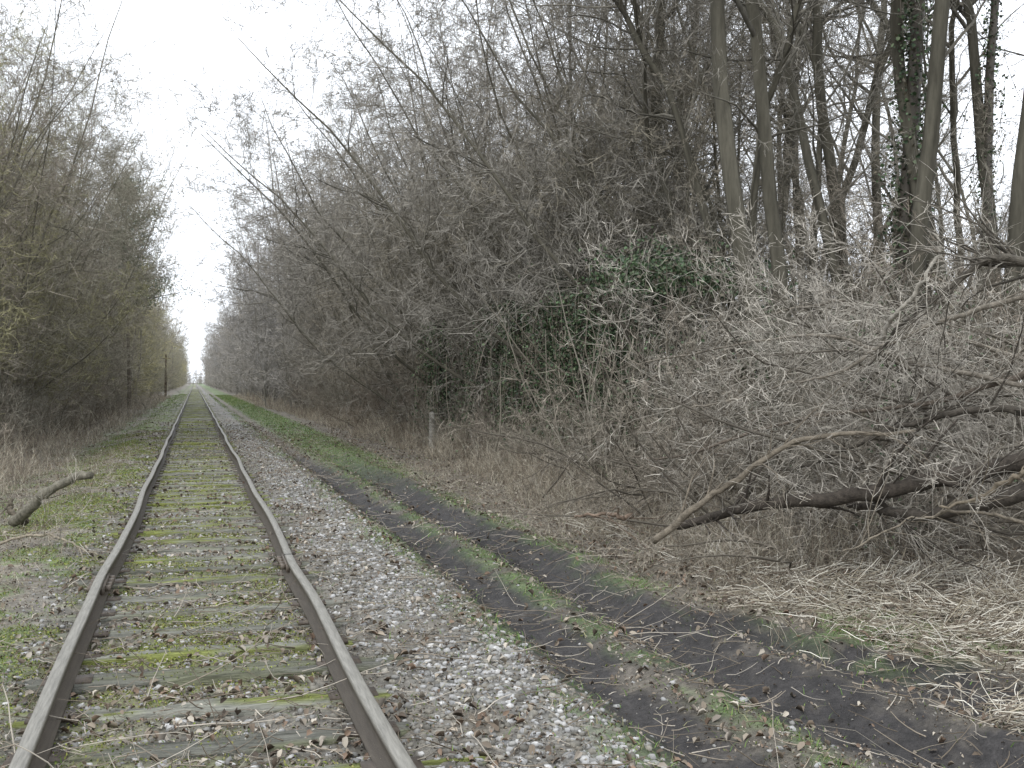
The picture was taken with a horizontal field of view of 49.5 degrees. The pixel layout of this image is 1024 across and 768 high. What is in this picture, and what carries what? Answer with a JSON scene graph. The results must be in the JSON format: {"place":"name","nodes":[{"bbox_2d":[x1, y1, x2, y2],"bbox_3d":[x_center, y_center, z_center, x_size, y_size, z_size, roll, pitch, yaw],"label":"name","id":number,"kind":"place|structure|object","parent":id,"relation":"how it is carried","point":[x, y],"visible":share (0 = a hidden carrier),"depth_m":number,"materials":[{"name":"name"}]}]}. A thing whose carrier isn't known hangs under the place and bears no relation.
{"place":"outdoors","nodes":[
{"label":"outdoors","id":0,"kind":"place"},
{"bbox_2d":[0,394,1021,767],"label":"grass","id":1,"kind":"structure","parent":0,"point":[238,408],"depth_m":11.58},
{"bbox_2d":[0,382,1023,767],"bbox_3d":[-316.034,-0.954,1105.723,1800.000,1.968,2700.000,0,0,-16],"label":"ground","id":2,"kind":"structure","parent":0,"point":[642,712],"depth_m":7.76,"materials":[{"name":"soil"}]},
{"bbox_2d":[0,7,75,423],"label":"bare tree","id":3,"kind":"object","parent":2,"relation":"on","point":[10,282],"visible":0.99,"depth_m":25.45,"materials":[{"name":"brown plant"}]},
{"bbox_2d":[8,471,93,526],"bbox_3d":[-5.393,1.343,12.885,1.369,0.703,0.194,0,0,29],"label":"broken branch","id":4,"kind":"object","parent":2,"relation":"on","point":[24,513],"visible":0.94,"depth_m":12.83,"materials":[{"name":"brown plant"}]},
{"bbox_2d":[0,4,122,416],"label":"bare tree","id":5,"kind":"object","parent":2,"relation":"on","point":[53,82],"visible":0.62,"depth_m":32.00,"materials":[{"name":"brown plant"}]},
{"bbox_2d":[0,442,140,607],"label":"dry grass","id":6,"kind":"structure","parent":2,"relation":"on","point":[91,466],"depth_m":18.05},
{"bbox_2d":[0,0,151,350],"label":"bare tree","id":7,"kind":"object","parent":2,"relation":"on","point":[70,147],"visible":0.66,"depth_m":33.77,"materials":[{"name":"brown plant"}]},
{"bbox_2d":[0,0,153,343],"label":"bare tree","id":8,"kind":"object","parent":2,"relation":"on","point":[55,88],"visible":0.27,"depth_m":41.96,"materials":[{"name":"brown plant"}]},
{"bbox_2d":[0,84,156,423],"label":"bare tree","id":9,"kind":"object","parent":2,"relation":"on","point":[107,310],"visible":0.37,"depth_m":37.05,"materials":[{"name":"brown plant"}]},
{"bbox_2d":[0,165,158,415],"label":"bare tree","id":10,"kind":"object","parent":2,"relation":"on","point":[94,338],"visible":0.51,"depth_m":35.22,"materials":[{"name":"brown plant"}]},
{"bbox_2d":[0,53,166,426],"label":"bare tree","id":11,"kind":"object","parent":2,"relation":"on","point":[87,302],"visible":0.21,"depth_m":39.17,"materials":[{"name":"brown plant"}]},
{"bbox_2d":[0,389,169,497],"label":"dry weeds","id":12,"kind":"object","parent":2,"relation":"on","point":[112,421],"visible":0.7,"depth_m":29.29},
{"bbox_2d":[0,0,171,347],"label":"bare tree","id":13,"kind":"object","parent":2,"relation":"on","point":[93,170],"visible":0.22,"depth_m":51.56,"materials":[{"name":"brown plant"}]},
{"bbox_2d":[3,119,169,417],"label":"bare tree","id":14,"kind":"object","parent":2,"relation":"on","point":[144,166],"visible":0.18,"depth_m":46.26,"materials":[{"name":"brown plant"}]},
{"bbox_2d":[0,37,174,430],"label":"bare tree","id":15,"kind":"object","parent":2,"relation":"on","point":[72,230],"visible":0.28,"depth_m":42.19,"materials":[{"name":"brown plant"}]},
{"bbox_2d":[0,0,179,419],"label":"bare tree","id":16,"kind":"object","parent":2,"relation":"on","point":[67,198],"visible":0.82,"depth_m":33.19,"materials":[{"name":"brown plant"}]},
{"bbox_2d":[0,59,182,404],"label":"bare tree","id":17,"kind":"object","parent":2,"relation":"on","point":[99,237],"visible":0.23,"depth_m":46.67,"materials":[{"name":"brown plant"}]},
{"bbox_2d":[10,122,184,421],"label":"bare tree","id":18,"kind":"object","parent":2,"relation":"on","point":[159,264],"visible":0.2,"depth_m":47.91,"materials":[{"name":"brown plant"}]},
{"bbox_2d":[12,223,202,402],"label":"bare tree","id":19,"kind":"object","parent":2,"relation":"on","point":[144,345],"visible":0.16,"depth_m":55.76,"materials":[{"name":"brown plant"}]},
{"bbox_2d":[0,0,222,436],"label":"bare tree","id":20,"kind":"object","parent":2,"relation":"on","point":[63,188],"visible":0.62,"depth_m":35.86,"materials":[{"name":"brown plant"}]},
{"bbox_2d":[0,0,230,396],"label":"bare tree","id":21,"kind":"object","parent":2,"relation":"on","point":[20,189],"visible":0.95,"depth_m":27.31,"materials":[{"name":"brown plant"}]},
{"bbox_2d":[0,100,244,413],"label":"distant tree row","id":22,"kind":"object","parent":2,"relation":"on","point":[177,368],"visible":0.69,"depth_m":76.85,"materials":[{"name":"brown plant"}]},
{"bbox_2d":[88,170,199,408],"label":"bare tree","id":23,"kind":"object","parent":2,"relation":"on","point":[129,361],"visible":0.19,"depth_m":69.89,"materials":[{"name":"brown plant"}]},
{"bbox_2d":[0,430,363,767],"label":"moss","id":24,"kind":"object","parent":2,"relation":"on","point":[121,648],"visible":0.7,"depth_m":8.60,"materials":[{"name":"green plant"}]},
{"bbox_2d":[0,384,491,767],"bbox_3d":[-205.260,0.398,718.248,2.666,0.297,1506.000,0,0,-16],"label":"railway track","id":25,"kind":"structure","parent":2,"relation":"on","point":[374,728],"depth_m":7.01,"materials":[{"name":"brown wood"}]},
{"bbox_2d":[178,92,452,416],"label":"edge tree","id":26,"kind":"object","parent":2,"relation":"on","point":[316,318],"visible":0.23,"depth_m":55.95,"materials":[{"name":"brown plant"}]},
{"bbox_2d":[168,21,470,427],"bbox_3d":[-5.897,-4.489,39.592,12.502,16.598,9.806,0,0,12],"label":"edge tree","id":27,"kind":"object","parent":2,"relation":"on","point":[308,339],"visible":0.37,"depth_m":39.25,"materials":[{"name":"brown plant"}]},
{"bbox_2d":[201,85,444,415],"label":"edge tree","id":28,"kind":"object","parent":2,"relation":"on","point":[307,276],"visible":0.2,"depth_m":50.76,"materials":[{"name":"brown plant"}]},
{"bbox_2d":[189,72,535,410],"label":"distant tree row","id":29,"kind":"object","parent":2,"relation":"on","point":[226,363],"visible":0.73,"depth_m":82.96,"materials":[{"name":"grey plant"}]},
{"bbox_2d":[174,0,575,440],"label":"edge tree","id":30,"kind":"object","parent":2,"relation":"on","point":[324,267],"visible":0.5,"depth_m":32.01,"materials":[{"name":"brown plant"}]},
{"bbox_2d":[279,160,492,420],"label":"edge tree","id":31,"kind":"object","parent":2,"relation":"on","point":[338,315],"visible":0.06,"depth_m":48.38,"materials":[{"name":"brown plant"}]},
{"bbox_2d":[275,50,500,408],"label":"edge tree","id":32,"kind":"object","parent":2,"relation":"on","point":[373,287],"visible":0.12,"depth_m":44.68,"materials":[{"name":"brown plant"}]},
{"bbox_2d":[186,0,625,446],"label":"edge tree","id":33,"kind":"object","parent":2,"relation":"on","point":[416,347],"visible":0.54,"depth_m":29.13,"materials":[{"name":"grey plant"}]},
{"bbox_2d":[256,0,556,431],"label":"edge tree","id":34,"kind":"object","parent":2,"relation":"on","point":[427,250],"visible":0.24,"depth_m":34.62,"materials":[{"name":"brown plant"}]},
{"bbox_2d":[0,424,834,767],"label":"ballast gravel","id":35,"kind":"structure","parent":2,"relation":"on","point":[474,690],"depth_m":6.64,"materials":[{"name":"gravel"}]},
{"bbox_2d":[283,0,583,432],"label":"edge tree","id":36,"kind":"object","parent":2,"relation":"on","point":[367,292],"visible":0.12,"depth_m":39.13,"materials":[{"name":"brown plant"}]},
{"bbox_2d":[303,91,563,430],"bbox_3d":[-2.205,-4.677,40.133,10.446,12.996,7.796,0,0,-20],"label":"edge tree","id":37,"kind":"object","parent":2,"relation":"on","point":[376,352],"visible":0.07,"depth_m":39.34,"materials":[{"name":"brown plant"}]},
{"bbox_2d":[298,2,575,389],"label":"edge tree","id":38,"kind":"object","parent":2,"relation":"on","point":[390,118],"visible":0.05,"depth_m":41.71,"materials":[{"name":"brown plant"}]},
{"bbox_2d":[381,317,492,443],"bbox_3d":[-2.100,0.184,31.837,2.296,5.115,2.760,0,0,-35],"label":"ivy clad tree","id":39,"kind":"object","parent":2,"relation":"on","point":[438,370],"visible":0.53,"depth_m":32.22,"materials":[{"name":"green plant"}]},
{"bbox_2d":[310,0,598,404],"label":"edge tree","id":40,"kind":"object","parent":2,"relation":"on","point":[495,157],"visible":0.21,"depth_m":32.62,"materials":[{"name":"brown plant"}]},
{"bbox_2d":[344,81,618,421],"bbox_3d":[-0.951,-4.248,36.702,9.458,11.745,7.059,0,0,25],"label":"edge tree","id":41,"kind":"object","parent":2,"relation":"on","point":[433,302],"visible":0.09,"depth_m":37.55,"materials":[{"name":"brown plant"}]},
{"bbox_2d":[216,0,767,459],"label":"edge tree","id":42,"kind":"object","parent":2,"relation":"on","point":[408,230],"visible":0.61,"depth_m":24.05,"materials":[{"name":"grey plant"}]},
{"bbox_2d":[450,293,537,447],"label":"ivy clad tree","id":43,"kind":"object","parent":2,"relation":"on","point":[482,364],"visible":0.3,"depth_m":30.35,"materials":[{"name":"green plant"}]},
{"bbox_2d":[444,304,569,461],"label":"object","id":44,"kind":"object","parent":2,"relation":"on","point":[516,334],"visible":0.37,"depth_m":25.50,"materials":[{"name":"green plant"}]},
{"bbox_2d":[0,353,1023,767],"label":"fallen leaves","id":45,"kind":"object","parent":2,"relation":"on","point":[344,741],"depth_m":7.91,"materials":[{"name":"plant"}]},
{"bbox_2d":[460,295,564,456],"bbox_3d":[0.306,0.254,27.681,3.000,4.935,2.277,0,0,-44],"label":"ivy clad tree","id":46,"kind":"object","parent":2,"relation":"on","point":[517,306],"visible":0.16,"depth_m":27.64,"materials":[{"name":"green plant"}]},
{"bbox_2d":[269,0,786,321],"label":"edge tree","id":47,"kind":"object","parent":2,"relation":"on","point":[421,94],"visible":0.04,"depth_m":40.14,"materials":[{"name":"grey plant"}]},
{"bbox_2d":[350,0,708,434],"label":"edge tree","id":48,"kind":"object","parent":2,"relation":"on","point":[498,256],"visible":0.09,"depth_m":29.57,"materials":[{"name":"brown plant"}]},
{"bbox_2d":[475,258,621,463],"bbox_3d":[0.962,-0.060,24.148,3.106,5.307,2.958,0,0,7],"label":"ivy clad tree","id":49,"kind":"object","parent":2,"relation":"on","point":[549,317],"visible":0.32,"depth_m":23.92,"materials":[{"name":"green plant"}]},
{"bbox_2d":[518,275,641,472],"bbox_3d":[1.168,0.172,22.307,2.518,4.797,2.620,0,0,-41],"label":"ivy clad tree","id":50,"kind":"object","parent":2,"relation":"on","point":[576,322],"visible":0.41,"depth_m":21.98,"materials":[{"name":"green plant"}]},
{"bbox_2d":[367,0,808,449],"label":"edge tree","id":51,"kind":"object","parent":2,"relation":"on","point":[653,102],"visible":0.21,"depth_m":24.60,"materials":[{"name":"brown plant"}]},
{"bbox_2d":[326,0,886,474],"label":"edge tree","id":52,"kind":"object","parent":2,"relation":"on","point":[430,146],"visible":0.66,"depth_m":20.13,"materials":[{"name":"grey plant"}]},
{"bbox_2d":[466,0,758,452],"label":"forest tree","id":53,"kind":"object","parent":2,"relation":"on","point":[620,5],"visible":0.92,"depth_m":19.49,"materials":[{"name":"brown plant"}]},
{"bbox_2d":[550,311,678,484],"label":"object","id":54,"kind":"object","parent":2,"relation":"on","point":[612,330],"visible":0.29,"depth_m":20.38,"materials":[{"name":"green plant"}]},
{"bbox_2d":[434,0,809,435],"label":"edge tree","id":55,"kind":"object","parent":2,"relation":"on","point":[589,153],"visible":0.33,"depth_m":24.26,"materials":[{"name":"brown plant"}]},
{"bbox_2d":[230,375,1022,578],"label":"dry weeds","id":56,"kind":"object","parent":2,"relation":"on","point":[487,464],"visible":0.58,"depth_m":16.77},
{"bbox_2d":[464,226,804,452],"bbox_3d":[2.405,-0.750,18.723,5.253,3.712,5.130,0,0,13],"label":"ivy thicket","id":57,"kind":"object","parent":2,"relation":"on","point":[670,268],"visible":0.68,"depth_m":18.10,"materials":[{"name":"green plant"}]},
{"bbox_2d":[474,0,806,318],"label":"edge tree","id":58,"kind":"object","parent":2,"relation":"on","point":[574,68],"visible":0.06,"depth_m":29.78,"materials":[{"name":"brown plant"}]},
{"bbox_2d":[519,0,778,412],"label":"forest tree","id":59,"kind":"object","parent":2,"relation":"on","point":[644,78],"visible":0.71,"depth_m":20.41,"materials":[{"name":"brown plant"}]},
{"bbox_2d":[577,229,726,451],"bbox_3d":[3.001,-0.714,23.568,3.424,4.862,2.675,0,0,29],"label":"ivy clad tree","id":60,"kind":"object","parent":2,"relation":"on","point":[658,315],"visible":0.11,"depth_m":23.47,"materials":[{"name":"green plant"}]},
{"bbox_2d":[556,328,756,503],"bbox_3d":[2.278,0.519,16.977,3.100,2.702,2.864,0,0,-7],"label":"shrub","id":61,"kind":"object","parent":2,"relation":"on","point":[645,447],"visible":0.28,"depth_m":16.59,"materials":[{"name":"brown plant"}]},
{"bbox_2d":[460,0,857,386],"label":"edge tree","id":62,"kind":"object","parent":2,"relation":"on","point":[529,250],"visible":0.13,"depth_m":28.33,"materials":[{"name":"brown plant"}]},
{"bbox_2d":[500,0,892,416],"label":"edge tree","id":63,"kind":"object","parent":2,"relation":"on","point":[705,164],"visible":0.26,"depth_m":21.89,"materials":[{"name":"brown plant"}]},
{"bbox_2d":[499,243,914,515],"bbox_3d":[2.316,0.022,15.081,6.656,3.920,3.525,0,0,-27],"label":"shrub","id":64,"kind":"object","parent":2,"relation":"on","point":[650,381],"visible":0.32,"depth_m":15.08,"materials":[{"name":"brown plant"}]},
{"bbox_2d":[496,0,929,393],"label":"edge tree","id":65,"kind":"object","parent":2,"relation":"on","point":[702,112],"visible":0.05,"depth_m":31.16,"materials":[{"name":"brown plant"}]},
{"bbox_2d":[565,0,866,452],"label":"forest tree","id":66,"kind":"object","parent":2,"relation":"on","point":[818,200],"visible":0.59,"depth_m":18.00,"materials":[{"name":"brown plant"}]},
{"bbox_2d":[637,0,798,496],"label":"forest tree","id":67,"kind":"object","parent":2,"relation":"on","point":[749,12],"visible":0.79,"depth_m":15.98,"materials":[{"name":"brown plant"}]},
{"bbox_2d":[434,181,1023,602],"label":"brush pile","id":68,"kind":"object","parent":2,"relation":"on","point":[872,475],"visible":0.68,"depth_m":11.51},
{"bbox_2d":[446,261,1020,550],"bbox_3d":[8.669,-0.394,25.094,17.178,4.200,24.531,0,0,-16],"label":"bramble foliage","id":69,"kind":"object","parent":2,"relation":"on","point":[703,340],"visible":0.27,"depth_m":17.65,"materials":[{"name":"green plant"}]},
{"bbox_2d":[629,0,889,381],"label":"forest tree","id":70,"kind":"object","parent":2,"relation":"on","point":[794,181],"visible":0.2,"depth_m":24.36,"materials":[{"name":"brown plant"}]},
{"bbox_2d":[710,0,821,493],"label":"forest tree","id":71,"kind":"object","parent":2,"relation":"on","point":[729,162],"visible":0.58,"depth_m":15.39,"materials":[{"name":"brown plant"}]},
{"bbox_2d":[536,481,1023,732],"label":"flattened straw","id":72,"kind":"object","parent":2,"relation":"on","point":[986,609],"visible":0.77,"depth_m":8.94,"materials":[{"name":"beige plant"}]},
{"bbox_2d":[636,292,927,539],"bbox_3d":[3.059,0.319,13.606,3.548,3.114,3.839,0,0,-32],"label":"shrub","id":73,"kind":"object","parent":2,"relation":"on","point":[836,448],"visible":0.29,"depth_m":13.49,"materials":[{"name":"brown plant"}]},
{"bbox_2d":[644,0,976,458],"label":"forest tree","id":74,"kind":"object","parent":2,"relation":"on","point":[787,45],"visible":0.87,"depth_m":16.16,"materials":[{"name":"brown plant"}]},
{"bbox_2d":[604,1,1019,435],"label":"edge tree","id":75,"kind":"object","parent":2,"relation":"on","point":[804,197],"visible":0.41,"depth_m":18.75,"materials":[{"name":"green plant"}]},
{"bbox_2d":[761,0,872,392],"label":"forest tree","id":76,"kind":"object","parent":2,"relation":"on","point":[828,154],"visible":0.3,"depth_m":19.51,"materials":[{"name":"brown plant"}]},
{"bbox_2d":[762,0,886,242],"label":"forest tree","id":77,"kind":"object","parent":2,"relation":"on","point":[797,76],"visible":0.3,"depth_m":23.90,"materials":[{"name":"brown plant"}]},
{"bbox_2d":[731,0,931,413],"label":"forest tree","id":78,"kind":"object","parent":2,"relation":"on","point":[818,153],"visible":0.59,"depth_m":19.37,"materials":[{"name":"brown plant"}]},
{"bbox_2d":[740,0,932,348],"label":"forest tree","id":79,"kind":"object","parent":2,"relation":"on","point":[864,128],"visible":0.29,"depth_m":21.26,"materials":[{"name":"brown plant"}]},
{"bbox_2d":[730,0,1005,287],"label":"forest tree","id":80,"kind":"object","parent":2,"relation":"on","point":[846,133],"visible":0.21,"depth_m":31.57,"materials":[{"name":"brown plant"}]},
{"bbox_2d":[734,0,1016,377],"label":"forest tree","id":81,"kind":"object","parent":2,"relation":"on","point":[875,177],"visible":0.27,"depth_m":26.48,"materials":[{"name":"brown plant"}]},
{"bbox_2d":[803,0,985,381],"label":"forest tree","id":82,"kind":"object","parent":2,"relation":"on","point":[950,49],"visible":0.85,"depth_m":17.37,"materials":[{"name":"brown plant"}]},
{"bbox_2d":[800,146,1010,405],"bbox_3d":[7.120,-1.544,18.284,4.708,4.029,4.351,0,0,10],"label":"shrub","id":83,"kind":"object","parent":2,"relation":"on","point":[986,188],"visible":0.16,"depth_m":17.38,"materials":[{"name":"brown plant"}]},
{"bbox_2d":[792,156,1023,391],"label":"shrub","id":84,"kind":"object","parent":2,"relation":"on","point":[885,225],"visible":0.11,"depth_m":18.30,"materials":[{"name":"brown plant"}]},
{"bbox_2d":[872,0,949,424],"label":"ivy clad tree","id":85,"kind":"object","parent":2,"relation":"on","point":[914,72],"visible":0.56,"depth_m":17.13,"materials":[{"name":"green plant"}]},
{"bbox_2d":[822,195,1023,451],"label":"shrub","id":86,"kind":"object","parent":2,"relation":"on","point":[969,307],"visible":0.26,"depth_m":14.86,"materials":[{"name":"brown plant"}]},
{"bbox_2d":[900,0,949,468],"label":"forest tree","id":87,"kind":"object","parent":2,"relation":"on","point":[929,146],"visible":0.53,"depth_m":15.33,"materials":[{"name":"brown plant"}]},
{"bbox_2d":[836,172,1023,389],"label":"shrub","id":88,"kind":"object","parent":2,"relation":"on","point":[1002,275],"visible":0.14,"depth_m":16.09,"materials":[{"name":"brown plant"}]},
{"bbox_2d":[843,0,1023,299],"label":"forest tree","id":89,"kind":"object","parent":2,"relation":"on","point":[953,111],"visible":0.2,"depth_m":23.28,"materials":[{"name":"brown plant"}]},
{"bbox_2d":[890,0,979,398],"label":"forest tree","id":90,"kind":"object","parent":2,"relation":"on","point":[906,123],"visible":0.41,"depth_m":17.09,"materials":[{"name":"brown plant"}]},
{"bbox_2d":[857,0,1023,362],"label":"forest tree","id":91,"kind":"object","parent":2,"relation":"on","point":[973,50],"visible":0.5,"depth_m":22.15,"materials":[{"name":"brown plant"}]},
{"bbox_2d":[886,128,1023,372],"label":"shrub","id":92,"kind":"object","parent":2,"relation":"on","point":[949,230],"visible":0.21,"depth_m":17.35,"materials":[{"name":"brown plant"}]},
{"bbox_2d":[938,0,1022,373],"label":"ivy clad tree","id":93,"kind":"object","parent":2,"relation":"on","point":[990,52],"visible":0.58,"depth_m":21.98,"materials":[{"name":"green plant"}]},
{"bbox_2d":[999,88,1023,442],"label":"forest tree","id":94,"kind":"object","parent":2,"relation":"on","point":[1016,215],"visible":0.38,"depth_m":14.88,"materials":[{"name":"brown plant"}]},
{"bbox_2d":[0,0,1023,382],"label":"sky","id":95,"kind":"structure","parent":0,"point":[199,23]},
{"bbox_2d":[52,112,1023,384],"bbox_3d":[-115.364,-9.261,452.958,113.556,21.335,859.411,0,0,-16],"label":"background woodland","id":96,"kind":"object","parent":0,"point":[190,378],"visible":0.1,"depth_m":62.05,"materials":[{"name":"grey plant"}]},
{"bbox_2d":[383,457,1023,667],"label":"dry grass","id":97,"kind":"structure","parent":0,"point":[509,510],"depth_m":11.48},
{"bbox_2d":[625,338,1023,529],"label":"fallen branch","id":98,"kind":"object","parent":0,"point":[951,397],"visible":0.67,"depth_m":10.87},
{"bbox_2d":[640,248,1023,434],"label":"fallen branch","id":99,"kind":"object","parent":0,"point":[979,375],"visible":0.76,"depth_m":10.66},
{"bbox_2d":[677,379,1023,589],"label":"fallen branch","id":100,"kind":"object","parent":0,"point":[1014,463],"visible":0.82,"depth_m":9.51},
{"bbox_2d":[687,237,1023,446],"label":"fallen branch","id":101,"kind":"object","parent":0,"point":[1011,298],"visible":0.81,"depth_m":9.75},
{"bbox_2d":[694,233,1023,365],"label":"fallen branch","id":102,"kind":"object","parent":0,"point":[995,350],"visible":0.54,"depth_m":12.03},
{"bbox_2d":[771,300,1023,528],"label":"fallen branch","id":103,"kind":"object","parent":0,"point":[952,410],"visible":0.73,"depth_m":9.78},
{"bbox_2d":[776,160,1023,429],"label":"fallen branch","id":104,"kind":"object","parent":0,"point":[1007,259],"visible":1,"depth_m":8.96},
{"bbox_2d":[792,194,1023,405],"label":"fallen branch","id":105,"kind":"object","parent":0,"point":[891,318],"visible":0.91,"depth_m":9.09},
{"bbox_2d":[843,401,1023,600],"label":"fallen branch","id":106,"kind":"object","parent":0,"point":[941,512],"visible":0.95,"depth_m":8.94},
{"bbox_2d":[846,411,1023,598],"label":"fallen branch","id":107,"kind":"object","parent":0,"point":[899,515],"visible":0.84,"depth_m":9.19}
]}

